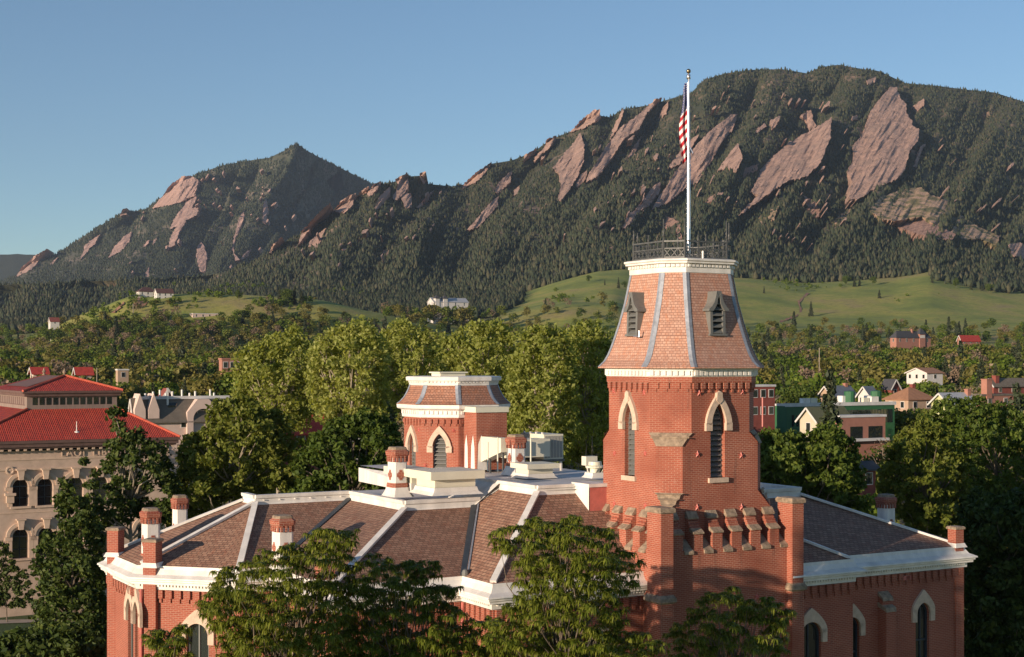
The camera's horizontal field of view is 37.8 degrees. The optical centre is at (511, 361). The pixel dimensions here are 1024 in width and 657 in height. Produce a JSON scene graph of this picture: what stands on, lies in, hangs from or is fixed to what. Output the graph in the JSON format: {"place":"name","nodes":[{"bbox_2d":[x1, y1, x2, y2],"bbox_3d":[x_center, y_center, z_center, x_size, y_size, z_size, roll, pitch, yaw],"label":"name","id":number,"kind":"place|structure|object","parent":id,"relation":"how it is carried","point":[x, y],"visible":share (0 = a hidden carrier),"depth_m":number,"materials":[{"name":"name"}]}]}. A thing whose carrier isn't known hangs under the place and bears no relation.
{"place":"outdoors","nodes":[
{"label":"outdoors","id":0,"kind":"place"},
{"bbox_2d":[0,254,34,280],"bbox_3d":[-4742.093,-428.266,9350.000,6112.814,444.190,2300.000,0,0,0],"label":"ridge","id":1,"kind":"structure","parent":0,"point":[11,265],"depth_m":8886.64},
{"bbox_2d":[0,611,104,635],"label":"lawn","id":2,"kind":"structure","parent":0,"point":[6,626],"depth_m":138.71,"materials":[{"name":"green plant"}]},
{"bbox_2d":[0,540,37,621],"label":"tree","id":3,"kind":"object","parent":2,"relation":"on","point":[16,582],"visible":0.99,"depth_m":139.28,"materials":[{"name":"green plant"}]},
{"bbox_2d":[0,144,372,283],"bbox_3d":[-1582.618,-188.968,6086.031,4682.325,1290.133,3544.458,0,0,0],"label":"peak","id":4,"kind":"structure","parent":0,"point":[337,182],"depth_m":5584.36,"materials":[{"name":"green plant"}]},
{"bbox_2d":[15,249,53,276],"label":"rock slab","id":5,"kind":"object","parent":4,"relation":"on","point":[36,259],"visible":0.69,"depth_m":5653.75,"materials":[{"name":"pink stone"}]},
{"bbox_2d":[108,232,131,257],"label":"rock slab","id":6,"kind":"object","parent":4,"relation":"on","point":[123,243],"visible":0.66,"depth_m":5387.60,"materials":[{"name":"stone"}]},
{"bbox_2d":[153,176,200,209],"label":"rock slab","id":7,"kind":"object","parent":4,"relation":"on","point":[182,189],"visible":0.88,"depth_m":5590.01,"materials":[{"name":"stone"}]},
{"bbox_2d":[170,197,196,230],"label":"rock slab","id":8,"kind":"object","parent":4,"relation":"on","point":[187,206],"visible":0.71,"depth_m":5367.16,"materials":[{"name":"stone"}]},
{"bbox_2d":[168,206,201,249],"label":"rock slab","id":9,"kind":"object","parent":4,"relation":"on","point":[193,213],"visible":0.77,"depth_m":5231.33,"materials":[{"name":"stone"}]},
{"bbox_2d":[0,142,373,284],"bbox_3d":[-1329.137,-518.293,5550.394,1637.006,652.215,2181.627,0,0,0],"label":"peak forest","id":10,"kind":"object","parent":4,"relation":"on","point":[173,254],"visible":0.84,"depth_m":5361.81,"materials":[{"name":"green plant"}]},
{"bbox_2d":[196,242,208,272],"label":"rock slab","id":11,"kind":"object","parent":4,"relation":"on","point":[202,256],"visible":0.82,"depth_m":4928.30,"materials":[{"name":"stone"}]},
{"bbox_2d":[129,169,296,274],"bbox_3d":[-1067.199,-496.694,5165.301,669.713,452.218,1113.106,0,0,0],"label":"peak ledges","id":12,"kind":"object","parent":4,"relation":"on","point":[273,206],"visible":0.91,"depth_m":5299.90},
{"bbox_2d":[0,65,1023,313],"bbox_3d":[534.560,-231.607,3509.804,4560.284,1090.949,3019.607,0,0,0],"label":"mountain","id":13,"kind":"structure","parent":0,"point":[830,79],"depth_m":3343.80,"materials":[{"name":"green plant"}]},
{"bbox_2d":[298,203,332,247],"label":"rock slab","id":14,"kind":"object","parent":13,"relation":"on","point":[323,214],"visible":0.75,"depth_m":3020.73,"materials":[{"name":"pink stone"}]},
{"bbox_2d":[393,172,408,200],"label":"rock slab","id":15,"kind":"object","parent":13,"relation":"on","point":[402,188],"visible":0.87,"depth_m":3196.34,"materials":[{"name":"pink stone"}]},
{"bbox_2d":[463,162,491,188],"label":"rock slab","id":16,"kind":"object","parent":13,"relation":"on","point":[476,177],"visible":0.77,"depth_m":3410.65,"materials":[{"name":"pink stone"}]},
{"bbox_2d":[466,196,498,231],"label":"rock slab","id":17,"kind":"object","parent":13,"relation":"on","point":[491,207],"visible":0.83,"depth_m":3021.88,"materials":[{"name":"pink stone"}]},
{"bbox_2d":[493,170,511,194],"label":"rock slab","id":18,"kind":"object","parent":13,"relation":"on","point":[505,182],"visible":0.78,"depth_m":3343.63,"materials":[{"name":"pink stone"}]},
{"bbox_2d":[0,62,1023,318],"bbox_3d":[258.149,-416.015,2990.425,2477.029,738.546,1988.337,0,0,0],"label":"mountain forest","id":19,"kind":"object","parent":13,"relation":"on","point":[396,274],"visible":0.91,"depth_m":2672.50,"materials":[{"name":"green plant"}]},
{"bbox_2d":[0,260,1023,333],"bbox_3d":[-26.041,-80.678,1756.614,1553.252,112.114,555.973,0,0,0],"label":"foothill forest","id":20,"kind":"object","parent":13,"relation":"on","point":[482,300],"visible":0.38,"depth_m":1873.44,"materials":[{"name":"green plant"}]},
{"bbox_2d":[534,136,556,163],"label":"rock slab","id":21,"kind":"object","parent":13,"relation":"on","point":[550,142],"visible":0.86,"depth_m":3561.34,"materials":[{"name":"pink stone"}]},
{"bbox_2d":[552,133,584,200],"bbox_3d":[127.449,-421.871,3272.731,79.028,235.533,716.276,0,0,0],"label":"rock slab","id":22,"kind":"object","parent":13,"relation":"on","point":[568,165],"visible":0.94,"depth_m":3226.93,"materials":[{"name":"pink stone"}]},
{"bbox_2d":[569,109,600,132],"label":"rock slab","id":23,"kind":"object","parent":13,"relation":"on","point":[591,118],"visible":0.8,"depth_m":3642.79,"materials":[{"name":"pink stone"}]},
{"bbox_2d":[585,98,661,183],"bbox_3d":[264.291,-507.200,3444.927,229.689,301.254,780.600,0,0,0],"label":"rock slab","id":24,"kind":"object","parent":13,"relation":"on","point":[628,130],"visible":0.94,"depth_m":3418.83,"materials":[{"name":"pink stone"}]},
{"bbox_2d":[622,182,659,229],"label":"rock slab","id":25,"kind":"object","parent":13,"relation":"on","point":[653,193],"visible":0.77,"depth_m":2706.46,"materials":[{"name":"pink stone"}]},
{"bbox_2d":[301,86,1017,267],"bbox_3d":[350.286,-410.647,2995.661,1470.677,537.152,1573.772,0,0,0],"label":"rock ledges","id":26,"kind":"object","parent":13,"relation":"on","point":[365,233],"visible":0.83,"depth_m":2827.81,"materials":[{"name":"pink stone"}]},
{"bbox_2d":[652,114,737,210],"bbox_3d":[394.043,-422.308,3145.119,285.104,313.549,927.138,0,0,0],"label":"rock slab","id":27,"kind":"object","parent":13,"relation":"on","point":[705,150],"visible":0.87,"depth_m":3101.46,"materials":[{"name":"pink stone"}]},
{"bbox_2d":[717,143,742,172],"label":"rock slab","id":28,"kind":"object","parent":13,"relation":"on","point":[733,159],"visible":0.87,"depth_m":2976.46,"materials":[{"name":"pink stone"}]},
{"bbox_2d":[738,117,831,215],"bbox_3d":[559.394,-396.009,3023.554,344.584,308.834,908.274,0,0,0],"label":"rock slab","id":29,"kind":"object","parent":13,"relation":"on","point":[798,158],"visible":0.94,"depth_m":2986.57,"materials":[{"name":"pink stone"}]},
{"bbox_2d":[799,110,816,130],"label":"rock slab","id":30,"kind":"object","parent":13,"relation":"on","point":[807,117],"visible":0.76,"depth_m":3530.53,"materials":[{"name":"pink stone"}]},
{"bbox_2d":[845,87,918,206],"bbox_3d":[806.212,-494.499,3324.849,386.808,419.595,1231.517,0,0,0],"label":"rock slab","id":31,"kind":"object","parent":13,"relation":"on","point":[885,143],"visible":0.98,"depth_m":3175.72,"materials":[{"name":"pink stone"}]},
{"bbox_2d":[894,220,955,240],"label":"scree","id":32,"kind":"structure","parent":13,"relation":"on","point":[919,228],"depth_m":2438.37,"materials":[{"name":"stone"}]},
{"bbox_2d":[870,187,998,250],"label":"outcrop","id":33,"kind":"object","parent":13,"relation":"on","point":[919,203],"visible":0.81,"depth_m":2588.81,"materials":[{"name":"stone"}]},
{"bbox_2d":[1008,242,1023,259],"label":"rock slab","id":34,"kind":"object","parent":13,"relation":"on","point":[1018,248],"visible":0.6,"depth_m":2328.93,"materials":[{"name":"pink stone"}]},
{"bbox_2d":[0,0,1023,254],"label":"sky","id":35,"kind":"structure","parent":0,"point":[105,105],"materials":[{"name":"blue"}]},
{"bbox_2d":[3,269,1023,656],"bbox_3d":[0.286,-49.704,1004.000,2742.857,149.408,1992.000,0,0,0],"label":"ground","id":36,"kind":"structure","parent":0,"point":[935,303],"depth_m":1614.16,"materials":[{"name":"green plant"}]},
{"bbox_2d":[0,621,106,656],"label":"leafy bush","id":37,"kind":"object","parent":36,"relation":"on","point":[69,639],"visible":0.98,"depth_m":73.35,"materials":[{"name":"green plant"}]},
{"bbox_2d":[25,476,106,646],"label":"layered tree","id":38,"kind":"object","parent":36,"relation":"on","point":[72,584],"visible":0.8,"depth_m":95.33,"materials":[{"name":"green plant"}]},
{"bbox_2d":[72,367,93,378],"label":"house","id":39,"kind":"structure","parent":36,"relation":"on","point":[85,371],"depth_m":346.06,"materials":[{"name":"red tile"}]},
{"bbox_2d":[0,368,180,617],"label":"library building","id":40,"kind":"structure","parent":36,"relation":"on","point":[53,428],"depth_m":145.34,"materials":[{"name":"beige stone"}]},
{"bbox_2d":[5,519,34,560],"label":"arched window","id":41,"kind":"structure","parent":40,"relation":"in","point":[17,531],"depth_m":143.35,"materials":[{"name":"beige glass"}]},
{"bbox_2d":[5,469,35,508],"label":"arched window","id":42,"kind":"structure","parent":40,"relation":"in","point":[16,483],"depth_m":143.32,"materials":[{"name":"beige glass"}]},
{"bbox_2d":[31,517,59,557],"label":"arched window","id":43,"kind":"structure","parent":40,"relation":"in","point":[46,524],"depth_m":143.95,"materials":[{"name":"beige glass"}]},
{"bbox_2d":[31,468,60,507],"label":"arched window","id":44,"kind":"structure","parent":40,"relation":"in","point":[42,482],"depth_m":144.44,"materials":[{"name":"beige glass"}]},
{"bbox_2d":[63,467,88,495],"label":"arched window","id":45,"kind":"structure","parent":40,"relation":"in","point":[75,474],"depth_m":145.96,"materials":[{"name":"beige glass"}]},
{"bbox_2d":[87,466,111,504],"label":"arched window","id":46,"kind":"structure","parent":40,"relation":"in","point":[102,492],"depth_m":147.22,"materials":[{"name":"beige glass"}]},
{"bbox_2d":[115,369,128,384],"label":"house","id":47,"kind":"structure","parent":36,"relation":"on","point":[122,375],"depth_m":390.68,"materials":[{"name":"beige"}]},
{"bbox_2d":[78,405,182,542],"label":"upright tree","id":48,"kind":"object","parent":36,"relation":"on","point":[128,501],"visible":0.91,"depth_m":99.56,"materials":[{"name":"green plant"}]},
{"bbox_2d":[144,381,180,395],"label":"broadleaf tree","id":49,"kind":"object","parent":36,"relation":"on","point":[174,387],"visible":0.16,"depth_m":342.77,"materials":[{"name":"green plant"}]},
{"bbox_2d":[139,622,196,656],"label":"tree","id":50,"kind":"object","parent":36,"relation":"on","point":[179,642],"visible":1,"depth_m":45.37,"materials":[{"name":"green plant"}]},
{"bbox_2d":[128,388,232,512],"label":"house","id":51,"kind":"structure","parent":36,"relation":"on","point":[181,415],"depth_m":218.01,"materials":[{"name":"grey paint"}]},
{"bbox_2d":[183,368,232,395],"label":"broadleaf tree","id":52,"kind":"object","parent":36,"relation":"on","point":[201,385],"visible":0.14,"depth_m":308.88,"materials":[{"name":"green plant"}]},
{"bbox_2d":[204,375,235,402],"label":"broadleaf tree","id":53,"kind":"object","parent":36,"relation":"on","point":[222,387],"visible":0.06,"depth_m":306.47,"materials":[{"name":"green plant"}]},
{"bbox_2d":[218,358,240,373],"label":"brick block","id":54,"kind":"structure","parent":36,"relation":"on","point":[225,363],"depth_m":330.67,"materials":[{"name":"orange brick"}]},
{"bbox_2d":[160,393,307,528],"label":"spreading tree","id":55,"kind":"object","parent":36,"relation":"on","point":[230,474],"visible":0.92,"depth_m":102.79,"materials":[{"name":"green plant"}]},
{"bbox_2d":[229,321,320,493],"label":"cottonwood tree","id":56,"kind":"object","parent":36,"relation":"on","point":[285,398],"visible":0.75,"depth_m":117.23,"materials":[{"name":"green plant"}]},
{"bbox_2d":[193,527,362,656],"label":"drooping tree","id":57,"kind":"object","parent":36,"relation":"on","point":[269,629],"visible":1,"depth_m":45.23,"materials":[{"name":"green plant"}]},
{"bbox_2d":[266,414,328,476],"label":"long building","id":58,"kind":"structure","parent":36,"relation":"on","point":[316,426],"depth_m":177.22,"materials":[{"name":"red brick"}]},
{"bbox_2d":[288,406,403,492],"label":"round tree","id":59,"kind":"object","parent":36,"relation":"on","point":[334,451],"visible":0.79,"depth_m":99.00,"materials":[{"name":"green plant"}]},
{"bbox_2d":[303,314,393,460],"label":"cottonwood tree","id":60,"kind":"object","parent":36,"relation":"on","point":[351,396],"visible":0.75,"depth_m":111.28,"materials":[{"name":"green plant"}]},
{"bbox_2d":[332,552,486,656],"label":"drooping tree","id":61,"kind":"object","parent":36,"relation":"on","point":[391,643],"visible":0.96,"depth_m":45.71,"materials":[{"name":"green plant"}]},
{"bbox_2d":[374,316,450,417],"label":"cottonwood tree","id":62,"kind":"object","parent":36,"relation":"on","point":[399,383],"visible":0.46,"depth_m":125.30,"materials":[{"name":"green plant"}]},
{"bbox_2d":[427,291,468,323],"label":"assembly hall","id":63,"kind":"structure","parent":36,"relation":"on","point":[444,301],"depth_m":1337.12,"materials":[{"name":"metal"}]},
{"bbox_2d":[432,317,527,434],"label":"cottonwood tree","id":64,"kind":"object","parent":36,"relation":"on","point":[478,362],"visible":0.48,"depth_m":115.47,"materials":[{"name":"green plant"}]},
{"bbox_2d":[82,274,938,317],"bbox_3d":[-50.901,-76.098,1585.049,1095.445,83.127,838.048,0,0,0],"label":"shrub thicket","id":65,"kind":"object","parent":36,"relation":"on","point":[91,313],"visible":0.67,"depth_m":1222.27,"materials":[{"name":"green plant"}]},
{"bbox_2d":[0,291,1023,430],"bbox_3d":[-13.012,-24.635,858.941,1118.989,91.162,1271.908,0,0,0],"label":"town wood","id":66,"kind":"object","parent":36,"relation":"on","point":[181,357],"visible":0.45,"depth_m":905.92,"materials":[{"name":"green plant"}]},
{"bbox_2d":[97,258,977,656],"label":"brick building","id":67,"kind":"structure","parent":36,"relation":"on","point":[685,502],"depth_m":62.79,"materials":[{"name":"red brick"}]},
{"bbox_2d":[124,584,135,656],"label":"window","id":68,"kind":"structure","parent":67,"relation":"in","point":[128,598],"depth_m":63.91,"materials":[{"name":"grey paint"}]},
{"bbox_2d":[131,587,142,627],"bbox_3d":[-15.751,10.255,62.686,0.130,1.610,1.340,0,0,-30],"label":"window","id":69,"kind":"structure","parent":67,"relation":"in","point":[136,597],"depth_m":62.34,"materials":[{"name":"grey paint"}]},
{"bbox_2d":[182,609,214,656],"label":"window","id":70,"kind":"structure","parent":67,"relation":"in","point":[200,642],"depth_m":62.12,"materials":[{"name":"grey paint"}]},
{"bbox_2d":[384,465,484,495],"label":"skylight box","id":71,"kind":"object","parent":67,"relation":"on","point":[445,481],"visible":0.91,"depth_m":65.64,"materials":[{"name":"white paint"}]},
{"bbox_2d":[481,436,549,472],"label":"air duct","id":72,"kind":"object","parent":67,"relation":"on","point":[540,447],"visible":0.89,"depth_m":74.11,"materials":[{"name":"beige metal"}]},
{"bbox_2d":[510,461,559,478],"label":"skylight box","id":73,"kind":"object","parent":67,"relation":"on","point":[535,470],"visible":1,"depth_m":70.02,"materials":[{"name":"white paint"}]},
{"bbox_2d":[521,431,564,470],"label":"air conditioner","id":74,"kind":"object","parent":67,"relation":"on","point":[556,447],"visible":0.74,"depth_m":75.63,"materials":[{"name":"beige metal"}]},
{"bbox_2d":[582,461,602,478],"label":"mushroom vent","id":75,"kind":"object","parent":67,"relation":"on","point":[594,467],"visible":0.94,"depth_m":69.25,"materials":[{"name":"white metal"}]},
{"bbox_2d":[632,218,729,260],"bbox_3d":[7.268,-5.110,64.106,3.590,1.700,3.570,0,0,-30],"label":"roof railing","id":76,"kind":"object","parent":67,"relation":"on","point":[637,252],"visible":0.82,"depth_m":62.93,"materials":[{"name":"metal"}]},
{"bbox_2d":[686,69,692,255],"bbox_3d":[7.456,-8.312,62.790,0.199,8.023,0.306,0,0,-35],"label":"flagpole","id":77,"kind":"object","parent":67,"relation":"on","point":[688,71],"visible":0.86,"depth_m":62.77,"materials":[{"name":"metal"}]},
{"bbox_2d":[679,83,686,163],"bbox_3d":[7.197,-9.992,62.784,0.346,3.456,0.170,0,0,0],"label":"flag","id":78,"kind":"object","parent":77,"relation":"hanging from","point":[683,132],"visible":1,"depth_m":62.80,"materials":[{"name":"fabric"}]},
{"bbox_2d":[804,608,827,656],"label":"window","id":79,"kind":"structure","parent":67,"relation":"in","point":[811,633],"depth_m":63.74,"materials":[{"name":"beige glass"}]},
{"bbox_2d":[853,604,865,656],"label":"window","id":80,"kind":"structure","parent":67,"relation":"in","point":[857,614],"depth_m":66.08,"materials":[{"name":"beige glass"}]},
{"bbox_2d":[911,589,934,656],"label":"window","id":81,"kind":"structure","parent":67,"relation":"in","point":[918,610],"depth_m":68.15,"materials":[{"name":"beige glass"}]},
{"bbox_2d":[501,321,584,462],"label":"cottonwood tree","id":82,"kind":"object","parent":36,"relation":"on","point":[552,370],"visible":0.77,"depth_m":107.35,"materials":[{"name":"green plant"}]},
{"bbox_2d":[465,514,671,656],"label":"drooping tree","id":83,"kind":"object","parent":36,"relation":"on","point":[565,633],"visible":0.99,"depth_m":45.18,"materials":[{"name":"green plant"}]},
{"bbox_2d":[557,318,611,490],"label":"cottonwood tree","id":84,"kind":"object","parent":36,"relation":"on","point":[591,406],"visible":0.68,"depth_m":113.12,"materials":[{"name":"green plant"}]},
{"bbox_2d":[661,586,798,656],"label":"drooping tree","id":85,"kind":"object","parent":36,"relation":"on","point":[760,645],"visible":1,"depth_m":51.15,"materials":[{"name":"green plant"}]},
{"bbox_2d":[754,384,775,435],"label":"brick block","id":86,"kind":"structure","parent":36,"relation":"on","point":[766,392],"depth_m":253.16,"materials":[{"name":"red brick"}]},
{"bbox_2d":[775,382,821,403],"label":"broadleaf tree","id":87,"kind":"object","parent":36,"relation":"on","point":[793,394],"visible":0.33,"depth_m":333.90,"materials":[{"name":"green plant"}]},
{"bbox_2d":[758,420,871,512],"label":"round tree","id":88,"kind":"object","parent":36,"relation":"on","point":[841,477],"visible":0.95,"depth_m":95.11,"materials":[{"name":"green plant"}]},
{"bbox_2d":[795,406,849,436],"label":"house","id":89,"kind":"structure","parent":36,"relation":"on","point":[808,418],"depth_m":233.98,"materials":[{"name":"beige"}]},
{"bbox_2d":[808,369,842,483],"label":"spruce tree","id":90,"kind":"object","parent":36,"relation":"on","point":[829,398],"visible":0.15,"depth_m":204.57,"materials":[{"name":"green plant"}]},
{"bbox_2d":[775,390,895,450],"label":"green shop","id":91,"kind":"structure","parent":36,"relation":"on","point":[787,415],"depth_m":270.16,"materials":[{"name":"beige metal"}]},
{"bbox_2d":[817,383,856,401],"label":"house","id":92,"kind":"structure","parent":36,"relation":"on","point":[840,389],"depth_m":333.05,"materials":[{"name":"grey stone"}]},
{"bbox_2d":[835,414,889,460],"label":"restaurant","id":93,"kind":"structure","parent":36,"relation":"on","point":[866,431],"depth_m":227.56,"materials":[{"name":"brick"}]},
{"bbox_2d":[857,460,880,506],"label":"house","id":94,"kind":"structure","parent":36,"relation":"on","point":[872,467],"depth_m":165.61,"materials":[{"name":"red brick"}]},
{"bbox_2d":[862,440,898,466],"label":"broadleaf tree","id":95,"kind":"object","parent":36,"relation":"on","point":[871,458],"visible":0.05,"depth_m":220.01,"materials":[{"name":"green plant"}]},
{"bbox_2d":[879,379,901,393],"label":"house","id":96,"kind":"structure","parent":36,"relation":"on","point":[893,386],"depth_m":401.08,"materials":[{"name":"grey brick"}]},
{"bbox_2d":[895,412,915,433],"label":"broadleaf tree","id":97,"kind":"object","parent":36,"relation":"on","point":[900,421],"visible":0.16,"depth_m":278.31,"materials":[{"name":"green plant"}]},
{"bbox_2d":[882,384,932,412],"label":"house","id":98,"kind":"structure","parent":36,"relation":"on","point":[910,397],"depth_m":307.26,"materials":[{"name":"brown"}]},
{"bbox_2d":[889,328,930,349],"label":"school","id":99,"kind":"object","parent":36,"relation":"on","point":[920,338],"visible":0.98,"depth_m":906.23,"materials":[{"name":"brick"}]},
{"bbox_2d":[874,416,973,538],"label":"round tree","id":100,"kind":"object","parent":36,"relation":"on","point":[930,494],"visible":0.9,"depth_m":102.84,"materials":[{"name":"green plant"}]},
{"bbox_2d":[904,368,943,386],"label":"house","id":101,"kind":"structure","parent":36,"relation":"on","point":[917,375],"depth_m":472.92,"materials":[{"name":"white"}]},
{"bbox_2d":[927,389,975,418],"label":"house","id":102,"kind":"structure","parent":36,"relation":"on","point":[966,393],"depth_m":270.99,"materials":[{"name":"metal"}]},
{"bbox_2d":[956,335,980,345],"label":"long building","id":103,"kind":"structure","parent":36,"relation":"on","point":[970,339],"depth_m":863.58,"materials":[{"name":"brick"}]},
{"bbox_2d":[917,393,1023,496],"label":"round tree","id":104,"kind":"object","parent":36,"relation":"on","point":[1010,461],"visible":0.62,"depth_m":115.72,"materials":[{"name":"green plant"}]},
{"bbox_2d":[973,357,986,386],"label":"conifer tree","id":105,"kind":"object","parent":36,"relation":"on","point":[981,370],"visible":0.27,"depth_m":478.90,"materials":[{"name":"green plant"}]},
{"bbox_2d":[952,483,1023,656],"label":"round tree","id":106,"kind":"object","parent":36,"relation":"on","point":[994,591],"visible":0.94,"depth_m":85.66,"materials":[{"name":"green plant"}]},
{"bbox_2d":[971,379,1012,406],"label":"house","id":107,"kind":"structure","parent":36,"relation":"on","point":[986,388],"depth_m":301.23,"materials":[{"name":"brick"}]},
{"bbox_2d":[988,375,1023,393],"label":"house","id":108,"kind":"structure","parent":36,"relation":"on","point":[1001,385],"depth_m":362.08,"materials":[{"name":"red brick"}]},
{"bbox_2d":[1007,382,1023,416],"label":"spruce tree","id":109,"kind":"object","parent":36,"relation":"on","point":[1017,393],"visible":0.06,"depth_m":234.74,"materials":[{"name":"green plant"}]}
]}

